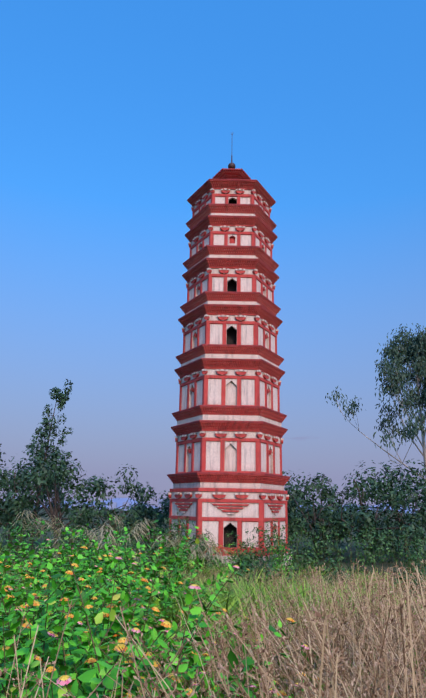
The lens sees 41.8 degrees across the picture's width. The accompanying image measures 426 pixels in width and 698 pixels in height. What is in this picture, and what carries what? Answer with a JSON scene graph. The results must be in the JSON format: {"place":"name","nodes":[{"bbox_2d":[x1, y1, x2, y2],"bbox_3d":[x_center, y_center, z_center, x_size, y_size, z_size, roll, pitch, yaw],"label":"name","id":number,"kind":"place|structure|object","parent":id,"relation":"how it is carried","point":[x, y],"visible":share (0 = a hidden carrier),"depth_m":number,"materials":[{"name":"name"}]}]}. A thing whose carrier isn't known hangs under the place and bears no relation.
{"place":"outdoors","nodes":[
{"label":"outdoors","id":0,"kind":"place"},
{"bbox_2d":[0,505,425,595],"bbox_3d":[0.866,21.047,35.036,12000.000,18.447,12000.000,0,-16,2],"label":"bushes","id":1,"kind":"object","parent":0,"point":[346,554],"depth_m":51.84,"materials":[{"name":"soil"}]},
{"bbox_2d":[0,463,85,542],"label":"bushy tree","id":2,"kind":"object","parent":1,"relation":"on","point":[29,492],"visible":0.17,"depth_m":51.31,"materials":[{"name":"green plant"}]},
{"bbox_2d":[0,429,86,546],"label":"bushy tree","id":3,"kind":"object","parent":1,"relation":"on","point":[10,519],"visible":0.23,"depth_m":44.97,"materials":[{"name":"green plant"}]},
{"bbox_2d":[16,379,72,548],"bbox_3d":[-14.855,9.991,49.714,4.258,15.079,4.960,0,-16,2],"label":"slender tree","id":4,"kind":"object","parent":1,"relation":"on","point":[61,401],"visible":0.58,"depth_m":50.21,"materials":[{"name":"green plant"}]},
{"bbox_2d":[0,450,115,554],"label":"bushy tree","id":5,"kind":"object","parent":1,"relation":"on","point":[32,475],"visible":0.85,"depth_m":41.43,"materials":[{"name":"green plant"}]},
{"bbox_2d":[0,498,169,512],"bbox_3d":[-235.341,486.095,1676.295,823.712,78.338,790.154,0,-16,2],"label":"hills","id":6,"kind":"structure","parent":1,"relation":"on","point":[114,504],"depth_m":1836.35,"materials":[{"name":"blue"}]},
{"bbox_2d":[66,464,159,549],"bbox_3d":[-8.255,13.148,45.817,7.832,7.419,6.654,0,-16,2],"label":"bushy tree","id":7,"kind":"object","parent":1,"relation":"on","point":[96,484],"visible":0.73,"depth_m":45.89,"materials":[{"name":"green plant"}]},
{"bbox_2d":[0,510,238,579],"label":"pampas grass","id":8,"kind":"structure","parent":1,"relation":"on","point":[136,527],"depth_m":29.84,"materials":[{"name":"dry grass"}]},
{"bbox_2d":[0,514,249,612],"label":"shrubs","id":9,"kind":"object","parent":1,"relation":"on","point":[35,562],"depth_m":7.81,"materials":[{"name":"green plant"}]},
{"bbox_2d":[121,491,170,550],"bbox_3d":[-5.314,15.150,49.255,6.887,5.363,7.045,-4,-17,18],"label":"bushy tree","id":10,"kind":"object","parent":1,"relation":"on","point":[163,507],"visible":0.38,"depth_m":47.79,"materials":[{"name":"green plant"}]},
{"bbox_2d":[0,548,302,697],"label":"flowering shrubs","id":11,"kind":"object","parent":1,"relation":"on","point":[64,652],"visible":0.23,"depth_m":3.31,"materials":[{"name":"green plant"}]},
{"bbox_2d":[0,548,308,697],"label":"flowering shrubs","id":12,"kind":"object","parent":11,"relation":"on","point":[90,679],"visible":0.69,"depth_m":3.29,"materials":[{"name":"green plant"}]},
{"bbox_2d":[0,546,308,696],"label":"flowers","id":13,"kind":"object","parent":11,"relation":"on","point":[63,678],"visible":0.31,"depth_m":3.30,"materials":[{"name":"plant"}]},
{"bbox_2d":[0,559,425,697],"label":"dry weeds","id":14,"kind":"object","parent":1,"relation":"on","point":[393,631],"visible":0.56,"depth_m":3.19,"materials":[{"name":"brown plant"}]},
{"bbox_2d":[11,563,422,696],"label":"green grass","id":15,"kind":"structure","parent":1,"relation":"on","point":[223,601],"depth_m":7.52,"materials":[{"name":"green plant"}]},
{"bbox_2d":[8,559,425,697],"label":"ground","id":16,"kind":"structure","parent":1,"relation":"on","point":[279,664],"depth_m":6.57,"materials":[{"name":"plant"}]},
{"bbox_2d":[165,535,292,579],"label":"shrubs","id":17,"kind":"object","parent":1,"relation":"on","point":[273,566],"visible":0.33,"depth_m":29.56,"materials":[{"name":"green plant"}]},
{"bbox_2d":[167,168,291,569],"bbox_3d":[1.244,0.183,40.901,8.515,30.280,7.560,0,-16,2],"label":"pagoda","id":18,"kind":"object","parent":1,"relation":"on","point":[230,432],"visible":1,"depth_m":37.99,"materials":[{"name":"red"}]},
{"bbox_2d":[228,155,235,168],"bbox_3d":[1.538,-16.017,45.454,0.620,3.500,0.620,0,-16,2],"label":"finial","id":19,"kind":"object","parent":18,"relation":"on","point":[231,165],"visible":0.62,"depth_m":44.88,"materials":[{"name":"brown metal"}]},
{"bbox_2d":[194,672,321,697],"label":"lantana bush stems","id":20,"kind":"object","parent":1,"relation":"on","point":[253,692],"visible":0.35,"depth_m":3.39,"materials":[{"name":"plant"}]},
{"bbox_2d":[167,671,318,696],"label":"lantana bush flowers","id":21,"kind":"object","parent":20,"relation":"attached to","point":[278,694],"visible":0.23,"depth_m":3.39,"materials":[{"name":"pink plant"}]},
{"bbox_2d":[178,672,325,697],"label":"lantana bush leaves","id":22,"kind":"object","parent":20,"relation":"attached to","point":[255,690],"visible":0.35,"depth_m":3.40,"materials":[{"name":"green plant"}]},
{"bbox_2d":[287,493,318,544],"bbox_3d":[5.697,14.867,47.957,6.050,5.861,7.007,-6,-17,23],"label":"bushy tree","id":23,"kind":"object","parent":1,"relation":"on","point":[292,509],"visible":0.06,"depth_m":46.59,"materials":[{"name":"green plant"}]},
{"bbox_2d":[282,471,368,560],"bbox_3d":[8.034,13.150,44.251,8.573,6.941,7.716,11,-19,-32],"label":"bushy tree","id":24,"kind":"object","parent":1,"relation":"on","point":[327,510],"visible":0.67,"depth_m":43.70,"materials":[{"name":"green plant"}]},
{"bbox_2d":[287,472,373,549],"bbox_3d":[10.346,14.771,51.072,9.075,7.474,8.192,-13,-21,41],"label":"bushy tree","id":25,"kind":"object","parent":1,"relation":"on","point":[346,497],"visible":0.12,"depth_m":50.08,"materials":[{"name":"green plant"}]},
{"bbox_2d":[317,460,425,564],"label":"bushy tree","id":26,"kind":"object","parent":1,"relation":"on","point":[361,521],"visible":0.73,"depth_m":39.91,"materials":[{"name":"green plant"}]},
{"bbox_2d":[325,323,425,478],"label":"eucalyptus","id":27,"kind":"object","parent":1,"relation":"on","point":[410,347],"visible":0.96,"depth_m":54.52,"materials":[{"name":"green plant"}]},
{"bbox_2d":[346,475,425,553],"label":"bushy tree","id":28,"kind":"object","parent":1,"relation":"on","point":[396,489],"visible":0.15,"depth_m":51.47,"materials":[{"name":"green plant"}]},
{"bbox_2d":[356,458,425,562],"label":"bushy tree","id":29,"kind":"object","parent":1,"relation":"on","point":[409,477],"visible":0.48,"depth_m":44.58,"materials":[{"name":"green plant"}]},
{"bbox_2d":[401,355,425,417],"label":"eucalyptus","id":30,"kind":"object","parent":1,"relation":"on","point":[421,401],"visible":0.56,"depth_m":54.32,"materials":[{"name":"green plant"}]},
{"bbox_2d":[0,0,425,511],"label":"sky","id":31,"kind":"structure","parent":0,"point":[114,114],"materials":[{"name":"blue"}]},
{"bbox_2d":[40,498,416,512],"bbox_3d":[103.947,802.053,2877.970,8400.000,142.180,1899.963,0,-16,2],"label":"distant ridge","id":32,"kind":"structure","parent":0,"point":[120,501],"depth_m":2934.13,"materials":[{"name":"blue"}]}
]}

